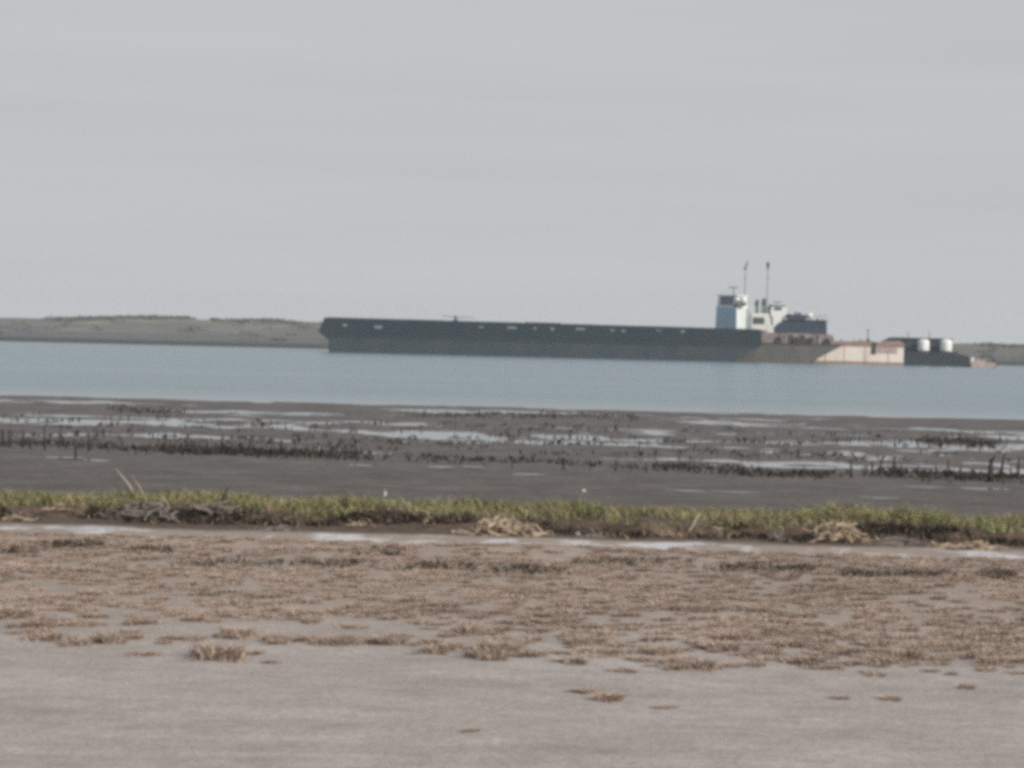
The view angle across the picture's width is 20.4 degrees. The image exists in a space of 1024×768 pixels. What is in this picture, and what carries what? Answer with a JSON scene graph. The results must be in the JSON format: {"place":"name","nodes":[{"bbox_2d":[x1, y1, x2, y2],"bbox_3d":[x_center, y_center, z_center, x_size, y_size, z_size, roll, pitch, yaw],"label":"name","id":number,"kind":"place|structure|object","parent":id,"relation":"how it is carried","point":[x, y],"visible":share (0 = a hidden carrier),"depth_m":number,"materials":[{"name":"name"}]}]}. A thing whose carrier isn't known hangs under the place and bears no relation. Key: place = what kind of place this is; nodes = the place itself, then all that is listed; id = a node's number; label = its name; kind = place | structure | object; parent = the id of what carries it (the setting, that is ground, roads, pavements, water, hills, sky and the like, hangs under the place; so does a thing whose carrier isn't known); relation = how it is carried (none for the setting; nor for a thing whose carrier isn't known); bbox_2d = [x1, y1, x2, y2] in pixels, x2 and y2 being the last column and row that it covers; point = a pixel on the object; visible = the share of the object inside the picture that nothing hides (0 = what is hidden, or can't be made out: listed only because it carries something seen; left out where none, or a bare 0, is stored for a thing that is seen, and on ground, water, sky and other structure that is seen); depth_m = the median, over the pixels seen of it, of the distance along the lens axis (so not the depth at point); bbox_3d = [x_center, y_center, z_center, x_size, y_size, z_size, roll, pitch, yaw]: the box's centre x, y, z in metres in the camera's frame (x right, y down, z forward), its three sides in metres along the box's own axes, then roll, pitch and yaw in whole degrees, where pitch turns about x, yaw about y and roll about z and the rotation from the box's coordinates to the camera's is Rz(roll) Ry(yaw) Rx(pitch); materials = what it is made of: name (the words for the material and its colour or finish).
{"place":"outdoors","nodes":[
{"label":"outdoors","id":0,"kind":"place"},
{"bbox_2d":[0,395,1023,767],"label":"ground","id":1,"kind":"structure","parent":0,"point":[178,705],"depth_m":20.06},
{"bbox_2d":[1,513,38,520],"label":"drift heap","id":2,"kind":"object","parent":1,"relation":"on","point":[15,517],"visible":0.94,"depth_m":31.06,"materials":[{"name":"plant"}]},
{"bbox_2d":[0,604,41,616],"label":"dry tuft","id":3,"kind":"object","parent":1,"relation":"on","point":[30,611],"visible":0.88,"depth_m":20.55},
{"bbox_2d":[19,616,56,628],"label":"dry tuft","id":4,"kind":"object","parent":1,"relation":"on","point":[33,622],"visible":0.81,"depth_m":19.81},
{"bbox_2d":[19,629,74,641],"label":"dry tuft","id":5,"kind":"object","parent":1,"relation":"on","point":[43,636],"visible":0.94,"depth_m":19.02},
{"bbox_2d":[34,616,60,622],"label":"dry tuft","id":6,"kind":"object","parent":1,"relation":"on","point":[48,619],"visible":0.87,"depth_m":19.98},
{"bbox_2d":[41,502,72,510],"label":"drift heap","id":7,"kind":"object","parent":1,"relation":"on","point":[54,507],"visible":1,"depth_m":31.95,"materials":[{"name":"plant"}]},
{"bbox_2d":[55,635,99,645],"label":"dry tuft","id":8,"kind":"object","parent":1,"relation":"on","point":[79,641],"visible":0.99,"depth_m":18.77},
{"bbox_2d":[78,610,111,618],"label":"dry tuft","id":9,"kind":"object","parent":1,"relation":"on","point":[97,615],"visible":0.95,"depth_m":20.61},
{"bbox_2d":[86,629,130,644],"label":"dry tuft","id":10,"kind":"object","parent":1,"relation":"on","point":[113,639],"visible":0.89,"depth_m":18.92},
{"bbox_2d":[115,469,133,496],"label":"dead stalk","id":11,"kind":"object","parent":1,"relation":"on","point":[126,482],"visible":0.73,"depth_m":34.30,"materials":[{"name":"beige plant"}]},
{"bbox_2d":[117,627,146,634],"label":"dry tuft","id":12,"kind":"object","parent":1,"relation":"on","point":[131,631],"visible":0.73,"depth_m":19.47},
{"bbox_2d":[119,632,147,639],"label":"dry tuft","id":13,"kind":"object","parent":1,"relation":"on","point":[135,636],"visible":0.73,"depth_m":19.22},
{"bbox_2d":[98,498,180,523],"bbox_3d":[-4.079,1.399,31.660,0.973,0.279,0.655,2,1,12],"label":"drift heap","id":14,"kind":"object","parent":1,"relation":"on","point":[160,510],"visible":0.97,"depth_m":31.55,"materials":[{"name":"wood"}]},
{"bbox_2d":[122,616,165,625],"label":"dry tuft","id":15,"kind":"object","parent":1,"relation":"on","point":[135,621],"visible":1,"depth_m":20.11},
{"bbox_2d":[128,648,163,655],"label":"dry tuft","id":16,"kind":"object","parent":1,"relation":"on","point":[150,653],"visible":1,"depth_m":18.27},
{"bbox_2d":[154,638,174,643],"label":"dry tuft","id":17,"kind":"object","parent":1,"relation":"on","point":[164,640],"visible":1,"depth_m":19.00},
{"bbox_2d":[156,634,175,639],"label":"dry tuft","id":18,"kind":"object","parent":1,"relation":"on","point":[165,636],"visible":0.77,"depth_m":19.24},
{"bbox_2d":[158,610,188,615],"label":"dry tuft","id":19,"kind":"object","parent":1,"relation":"on","point":[164,613],"visible":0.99,"depth_m":20.90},
{"bbox_2d":[171,633,190,640],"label":"dry tuft","id":20,"kind":"object","parent":1,"relation":"on","point":[182,637],"visible":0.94,"depth_m":19.25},
{"bbox_2d":[182,637,206,641],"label":"dry tuft","id":21,"kind":"object","parent":1,"relation":"on","point":[194,640],"visible":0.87,"depth_m":19.20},
{"bbox_2d":[176,501,241,514],"bbox_3d":[-3.400,1.385,31.918,0.570,0.159,0.545,2,1,33],"label":"drift heap","id":22,"kind":"object","parent":1,"relation":"on","point":[210,505],"visible":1,"depth_m":31.84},
{"bbox_2d":[180,637,261,662],"bbox_3d":[-1.877,1.699,18.294,0.569,0.150,0.694,1,1,-1],"label":"dry tuft","id":23,"kind":"object","parent":1,"relation":"on","point":[221,652],"visible":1,"depth_m":18.20,"materials":[{"name":"plant"}]},
{"bbox_2d":[207,611,234,617],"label":"dry tuft","id":24,"kind":"object","parent":1,"relation":"on","point":[226,614],"visible":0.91,"depth_m":20.85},
{"bbox_2d":[203,606,245,613],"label":"dry tuft","id":25,"kind":"object","parent":1,"relation":"on","point":[222,610],"visible":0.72,"depth_m":21.09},
{"bbox_2d":[210,623,262,639],"bbox_3d":[-1.881,1.691,19.498,0.410,0.112,0.391,1,1,0],"label":"dry tuft","id":26,"kind":"object","parent":1,"relation":"on","point":[232,633],"visible":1,"depth_m":19.43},
{"bbox_2d":[245,649,268,654],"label":"dry tuft","id":27,"kind":"object","parent":1,"relation":"on","point":[257,652],"visible":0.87,"depth_m":18.60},
{"bbox_2d":[256,600,276,605],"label":"dry tuft","id":28,"kind":"object","parent":1,"relation":"on","point":[265,603],"visible":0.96,"depth_m":21.86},
{"bbox_2d":[260,660,280,663],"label":"dry tuft","id":29,"kind":"object","parent":1,"relation":"on","point":[273,662],"visible":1,"depth_m":18.06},
{"bbox_2d":[252,604,288,611],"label":"dry tuft","id":30,"kind":"object","parent":1,"relation":"on","point":[272,609],"visible":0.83,"depth_m":21.45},
{"bbox_2d":[249,525,298,531],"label":"drift heap","id":31,"kind":"object","parent":1,"relation":"on","point":[279,527],"visible":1,"depth_m":30.59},
{"bbox_2d":[257,630,297,641],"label":"dry tuft","id":32,"kind":"object","parent":1,"relation":"on","point":[274,636],"visible":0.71,"depth_m":19.29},
{"bbox_2d":[262,638,292,644],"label":"dry tuft","id":33,"kind":"object","parent":1,"relation":"on","point":[277,642],"visible":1,"depth_m":19.06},
{"bbox_2d":[290,632,327,641],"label":"dry tuft","id":34,"kind":"object","parent":1,"relation":"on","point":[303,637],"visible":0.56,"depth_m":19.32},
{"bbox_2d":[303,616,322,623],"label":"dry tuft","id":35,"kind":"object","parent":1,"relation":"on","point":[314,621],"visible":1,"depth_m":20.57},
{"bbox_2d":[304,633,350,645],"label":"dry tuft","id":36,"kind":"object","parent":1,"relation":"on","point":[322,641],"visible":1,"depth_m":19.06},
{"bbox_2d":[324,631,370,643],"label":"dry tuft","id":37,"kind":"object","parent":1,"relation":"on","point":[347,637],"visible":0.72,"depth_m":19.26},
{"bbox_2d":[340,638,362,645],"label":"dry tuft","id":38,"kind":"object","parent":1,"relation":"on","point":[352,643],"visible":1,"depth_m":19.12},
{"bbox_2d":[346,519,374,526],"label":"drift heap","id":39,"kind":"object","parent":1,"relation":"on","point":[355,524],"visible":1,"depth_m":31.60,"materials":[{"name":"plant"}]},
{"bbox_2d":[350,606,392,615],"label":"dry tuft","id":40,"kind":"object","parent":1,"relation":"on","point":[370,611],"visible":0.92,"depth_m":21.28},
{"bbox_2d":[361,632,410,645],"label":"dry tuft","id":41,"kind":"object","parent":1,"relation":"on","point":[387,640],"visible":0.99,"depth_m":19.25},
{"bbox_2d":[399,610,419,618],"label":"dry tuft","id":42,"kind":"object","parent":1,"relation":"on","point":[408,615],"visible":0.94,"depth_m":21.20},
{"bbox_2d":[412,635,449,645],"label":"dry tuft","id":43,"kind":"object","parent":1,"relation":"on","point":[427,641],"visible":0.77,"depth_m":19.28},
{"bbox_2d":[415,643,454,654],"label":"dry tuft","id":44,"kind":"object","parent":1,"relation":"on","point":[432,649],"visible":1,"depth_m":18.79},
{"bbox_2d":[436,631,461,637],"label":"dry tuft","id":45,"kind":"object","parent":1,"relation":"on","point":[450,635],"visible":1,"depth_m":19.81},
{"bbox_2d":[445,622,491,636],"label":"dry tuft","id":46,"kind":"object","parent":1,"relation":"on","point":[474,630],"visible":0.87,"depth_m":20.07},
{"bbox_2d":[458,726,485,732],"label":"dry tuft","id":47,"kind":"object","parent":1,"relation":"on","point":[469,729],"visible":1,"depth_m":15.07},
{"bbox_2d":[455,643,514,659],"bbox_3d":[-0.175,1.753,18.633,0.399,0.094,0.487,1,1,-21],"label":"dry tuft","id":48,"kind":"object","parent":1,"relation":"on","point":[471,653],"visible":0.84,"depth_m":18.59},
{"bbox_2d":[455,634,538,654],"bbox_3d":[-0.080,1.731,18.913,0.502,0.145,0.613,2,1,36],"label":"dry tuft","id":49,"kind":"object","parent":1,"relation":"on","point":[511,647],"visible":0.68,"depth_m":18.88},
{"bbox_2d":[450,515,553,536],"bbox_3d":[-0.122,1.550,30.738,1.059,0.249,0.686,1,1,-18],"label":"drift heap","id":50,"kind":"object","parent":1,"relation":"on","point":[504,527],"visible":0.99,"depth_m":30.67,"materials":[{"name":"plant"}]},
{"bbox_2d":[0,537,1018,580],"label":"dark wrack","id":51,"kind":"object","parent":1,"relation":"on","point":[800,566],"visible":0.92,"depth_m":26.12,"materials":[{"name":"plant"}]},
{"bbox_2d":[0,403,1023,483],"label":"seaweed","id":52,"kind":"object","parent":1,"relation":"on","point":[230,450],"visible":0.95,"depth_m":60.46,"materials":[{"name":"plant"}]},
{"bbox_2d":[0,529,1023,689],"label":"dry ground cover","id":53,"kind":"object","parent":1,"relation":"on","point":[517,590],"visible":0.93,"depth_m":23.26,"materials":[{"name":"plant"}]},
{"bbox_2d":[0,501,1023,547],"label":"dead thatch","id":54,"kind":"object","parent":1,"relation":"on","point":[892,527],"visible":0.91,"depth_m":31.66,"materials":[{"name":"plant"}]},
{"bbox_2d":[506,651,531,657],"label":"dry tuft","id":55,"kind":"object","parent":1,"relation":"on","point":[517,654],"visible":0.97,"depth_m":18.71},
{"bbox_2d":[507,618,530,625],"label":"dry tuft","id":56,"kind":"object","parent":1,"relation":"on","point":[518,621],"visible":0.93,"depth_m":20.87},
{"bbox_2d":[519,648,546,657],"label":"dry tuft","id":57,"kind":"object","parent":1,"relation":"on","point":[527,653],"visible":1,"depth_m":18.73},
{"bbox_2d":[529,650,549,656],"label":"dry tuft","id":58,"kind":"object","parent":1,"relation":"on","point":[544,655],"visible":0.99,"depth_m":18.74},
{"bbox_2d":[536,611,568,617],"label":"dry tuft","id":59,"kind":"object","parent":1,"relation":"on","point":[554,614],"visible":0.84,"depth_m":21.36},
{"bbox_2d":[549,654,590,664],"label":"dry tuft","id":60,"kind":"object","parent":1,"relation":"on","point":[578,660],"visible":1,"depth_m":18.46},
{"bbox_2d":[561,633,597,645],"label":"dry tuft","id":61,"kind":"object","parent":1,"relation":"on","point":[575,640],"visible":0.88,"depth_m":19.55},
{"bbox_2d":[564,686,608,693],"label":"dry tuft","id":62,"kind":"object","parent":1,"relation":"on","point":[583,690],"visible":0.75,"depth_m":16.96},
{"bbox_2d":[576,527,615,538],"bbox_3d":[0.942,1.619,30.969,0.466,0.147,0.529,2,1,12],"label":"drift heap","id":63,"kind":"object","parent":1,"relation":"on","point":[593,532],"visible":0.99,"depth_m":30.94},
{"bbox_2d":[580,634,618,643],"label":"dry tuft","id":64,"kind":"object","parent":1,"relation":"on","point":[603,639],"visible":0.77,"depth_m":19.73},
{"bbox_2d":[587,689,630,702],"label":"dry tuft","id":65,"kind":"object","parent":1,"relation":"on","point":[603,696],"visible":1,"depth_m":16.54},
{"bbox_2d":[597,646,621,655],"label":"dry tuft","id":66,"kind":"object","parent":1,"relation":"on","point":[611,650],"visible":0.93,"depth_m":19.11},
{"bbox_2d":[603,666,638,673],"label":"dry tuft","id":67,"kind":"object","parent":1,"relation":"on","point":[623,669],"visible":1,"depth_m":18.06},
{"bbox_2d":[623,654,655,661],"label":"dry tuft","id":68,"kind":"object","parent":1,"relation":"on","point":[634,657],"visible":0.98,"depth_m":18.84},
{"bbox_2d":[631,656,650,662],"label":"dry tuft","id":69,"kind":"object","parent":1,"relation":"on","point":[643,660],"visible":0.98,"depth_m":18.74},
{"bbox_2d":[639,644,663,654],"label":"dry tuft","id":70,"kind":"object","parent":1,"relation":"on","point":[648,648],"visible":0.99,"depth_m":19.19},
{"bbox_2d":[647,703,678,708],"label":"dry tuft","id":71,"kind":"object","parent":1,"relation":"on","point":[664,707],"visible":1,"depth_m":16.33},
{"bbox_2d":[653,528,681,536],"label":"drift heap","id":72,"kind":"object","parent":1,"relation":"on","point":[672,535],"visible":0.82,"depth_m":31.30,"materials":[{"name":"plant"}]},
{"bbox_2d":[651,645,687,655],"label":"dry tuft","id":73,"kind":"object","parent":1,"relation":"on","point":[666,651],"visible":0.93,"depth_m":19.12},
{"bbox_2d":[652,652,702,664],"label":"dry tuft","id":74,"kind":"object","parent":1,"relation":"on","point":[663,660],"visible":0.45,"depth_m":18.71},
{"bbox_2d":[673,656,723,671],"bbox_3d":[1.204,1.804,18.409,0.382,0.091,0.486,1,1,-17],"label":"dry tuft","id":75,"kind":"object","parent":1,"relation":"on","point":[703,665],"visible":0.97,"depth_m":18.34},
{"bbox_2d":[704,647,723,652],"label":"dry tuft","id":76,"kind":"object","parent":1,"relation":"on","point":[713,651],"visible":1,"depth_m":19.27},
{"bbox_2d":[692,636,743,652],"bbox_3d":[1.434,1.791,19.558,0.405,0.092,0.495,1,1,-1],"label":"dry tuft","id":77,"kind":"object","parent":1,"relation":"on","point":[726,645],"visible":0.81,"depth_m":19.53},
{"bbox_2d":[703,631,732,639],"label":"dry tuft","id":78,"kind":"object","parent":1,"relation":"on","point":[716,636],"visible":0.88,"depth_m":20.23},
{"bbox_2d":[713,526,735,536],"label":"drift heap","id":79,"kind":"object","parent":1,"relation":"on","point":[719,529],"visible":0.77,"depth_m":31.60,"materials":[{"name":"plant"}]},
{"bbox_2d":[706,628,760,641],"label":"dry tuft","id":80,"kind":"object","parent":1,"relation":"on","point":[739,636],"visible":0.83,"depth_m":20.18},
{"bbox_2d":[740,659,768,667],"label":"dry tuft","id":81,"kind":"object","parent":1,"relation":"on","point":[752,664],"visible":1,"depth_m":18.61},
{"bbox_2d":[744,645,777,654],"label":"dry tuft","id":82,"kind":"object","parent":1,"relation":"on","point":[757,648],"visible":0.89,"depth_m":19.36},
{"bbox_2d":[765,526,792,542],"bbox_3d":[2.897,1.641,30.926,0.290,0.213,0.471,1,1,0],"label":"drift heap","id":83,"kind":"object","parent":1,"relation":"on","point":[778,537],"visible":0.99,"depth_m":30.87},
{"bbox_2d":[762,636,807,647],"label":"dry tuft","id":84,"kind":"object","parent":1,"relation":"on","point":[780,643],"visible":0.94,"depth_m":19.85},
{"bbox_2d":[791,641,813,648],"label":"dry tuft","id":85,"kind":"object","parent":1,"relation":"on","point":[806,646],"visible":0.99,"depth_m":19.77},
{"bbox_2d":[776,652,837,665],"bbox_3d":[1.944,1.823,18.862,0.468,0.079,0.368,1,1,5],"label":"dry tuft","id":86,"kind":"object","parent":1,"relation":"on","point":[804,660],"visible":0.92,"depth_m":18.83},
{"bbox_2d":[825,695,851,699],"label":"dry tuft","id":87,"kind":"object","parent":1,"relation":"on","point":[839,697],"visible":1,"depth_m":16.98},
{"bbox_2d":[801,519,879,542],"bbox_3d":[3.625,1.616,31.143,0.919,0.278,0.614,1,1,0],"label":"drift heap","id":88,"kind":"object","parent":1,"relation":"on","point":[820,532],"visible":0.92,"depth_m":31.02,"materials":[{"name":"plant"}]},
{"bbox_2d":[821,643,873,655],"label":"dry tuft","id":89,"kind":"object","parent":1,"relation":"on","point":[840,650],"visible":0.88,"depth_m":19.48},
{"bbox_2d":[858,652,907,662],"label":"dry tuft","id":90,"kind":"object","parent":1,"relation":"on","point":[872,655],"visible":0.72,"depth_m":19.09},
{"bbox_2d":[875,692,902,701],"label":"dry tuft","id":91,"kind":"object","parent":1,"relation":"on","point":[892,698],"visible":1,"depth_m":17.04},
{"bbox_2d":[868,536,918,546],"bbox_3d":[4.154,1.711,30.879,0.526,0.111,0.616,2,1,37],"label":"drift heap","id":92,"kind":"object","parent":1,"relation":"on","point":[899,542],"visible":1,"depth_m":30.88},
{"bbox_2d":[879,645,932,660],"bbox_3d":[2.691,1.824,19.299,0.410,0.103,0.397,1,1,-32],"label":"dry tuft","id":93,"kind":"object","parent":1,"relation":"on","point":[909,653],"visible":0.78,"depth_m":19.26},
{"bbox_2d":[922,654,959,661],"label":"dry tuft","id":94,"kind":"object","parent":1,"relation":"on","point":[946,658],"visible":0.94,"depth_m":19.25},
{"bbox_2d":[940,639,977,651],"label":"dry tuft","id":95,"kind":"object","parent":1,"relation":"on","point":[963,646],"visible":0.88,"depth_m":19.99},
{"bbox_2d":[927,540,1012,550],"bbox_3d":[4.916,1.733,30.540,0.883,0.131,0.657,1,1,0],"label":"drift heap","id":96,"kind":"object","parent":1,"relation":"on","point":[978,545],"visible":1,"depth_m":30.45,"materials":[{"name":"plant"}]},
{"bbox_2d":[959,646,1011,659],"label":"dry tuft","id":97,"kind":"object","parent":1,"relation":"on","point":[991,653],"visible":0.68,"depth_m":19.40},
{"bbox_2d":[987,455,995,481],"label":"dead sapling","id":98,"kind":"object","parent":1,"relation":"on","point":[990,477],"visible":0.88,"depth_m":53.37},
{"bbox_2d":[972,653,1011,665],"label":"dry tuft","id":99,"kind":"object","parent":1,"relation":"on","point":[987,660],"visible":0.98,"depth_m":19.05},
{"bbox_2d":[979,644,1009,655],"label":"dry tuft","id":100,"kind":"object","parent":1,"relation":"on","point":[1001,650],"visible":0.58,"depth_m":19.63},
{"bbox_2d":[999,453,1004,477],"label":"dead sapling","id":101,"kind":"object","parent":1,"relation":"on","point":[1001,469],"visible":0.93,"depth_m":54.16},
{"bbox_2d":[0,341,1023,473],"bbox_3d":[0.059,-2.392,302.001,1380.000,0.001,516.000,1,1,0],"label":"water","id":102,"kind":"structure","parent":0,"point":[205,373],"depth_m":147.06,"materials":[{"name":"liquid"}]},
{"bbox_2d":[319,315,761,361],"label":"barge","id":103,"kind":"object","parent":102,"relation":"on","point":[453,337],"visible":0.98,"depth_m":379.96,"materials":[{"name":"paint"}]},
{"bbox_2d":[715,261,841,362],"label":"towboat","id":104,"kind":"object","parent":102,"relation":"on","point":[796,338],"visible":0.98,"depth_m":391.90,"materials":[{"name":"paint"}]},
{"bbox_2d":[810,330,903,364],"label":"barge","id":105,"kind":"object","parent":102,"relation":"on","point":[889,351],"visible":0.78,"depth_m":398.96,"materials":[{"name":"beige paint"}]},
{"bbox_2d":[901,332,969,366],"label":"push boat","id":106,"kind":"object","parent":102,"relation":"on","point":[934,355],"visible":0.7,"depth_m":398.98,"materials":[{"name":"blue paint"}]},
{"bbox_2d":[918,339,929,351],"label":"storage tank","id":107,"kind":"object","parent":106,"relation":"on","point":[923,345],"visible":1,"depth_m":399.37,"materials":[{"name":"metal"}]},
{"bbox_2d":[940,339,951,352],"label":"storage tank","id":108,"kind":"object","parent":106,"relation":"on","point":[945,345],"visible":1,"depth_m":399.38,"materials":[{"name":"metal"}]},
{"bbox_2d":[968,354,995,367],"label":"skiff","id":109,"kind":"object","parent":102,"relation":"on","point":[982,362],"visible":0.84,"depth_m":396.02,"materials":[{"name":"pink paint"}]},
{"bbox_2d":[0,484,1023,535],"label":"marsh grass","id":110,"kind":"structure","parent":0,"point":[829,513],"depth_m":32.87,"materials":[{"name":"plant"}]},
{"bbox_2d":[0,317,1023,365],"bbox_3d":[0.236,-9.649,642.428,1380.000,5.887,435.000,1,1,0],"label":"dunes","id":111,"kind":"structure","parent":0,"point":[147,332],"depth_m":478.85,"materials":[{"name":"sand"}]},
{"bbox_2d":[0,314,1023,359],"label":"scrub","id":112,"kind":"object","parent":111,"relation":"on","point":[161,317],"visible":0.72,"depth_m":500.21,"materials":[{"name":"plant"}]},
{"bbox_2d":[0,0,1023,343],"label":"sky","id":113,"kind":"structure","parent":0,"point":[595,162],"materials":[{"name":"grey"}]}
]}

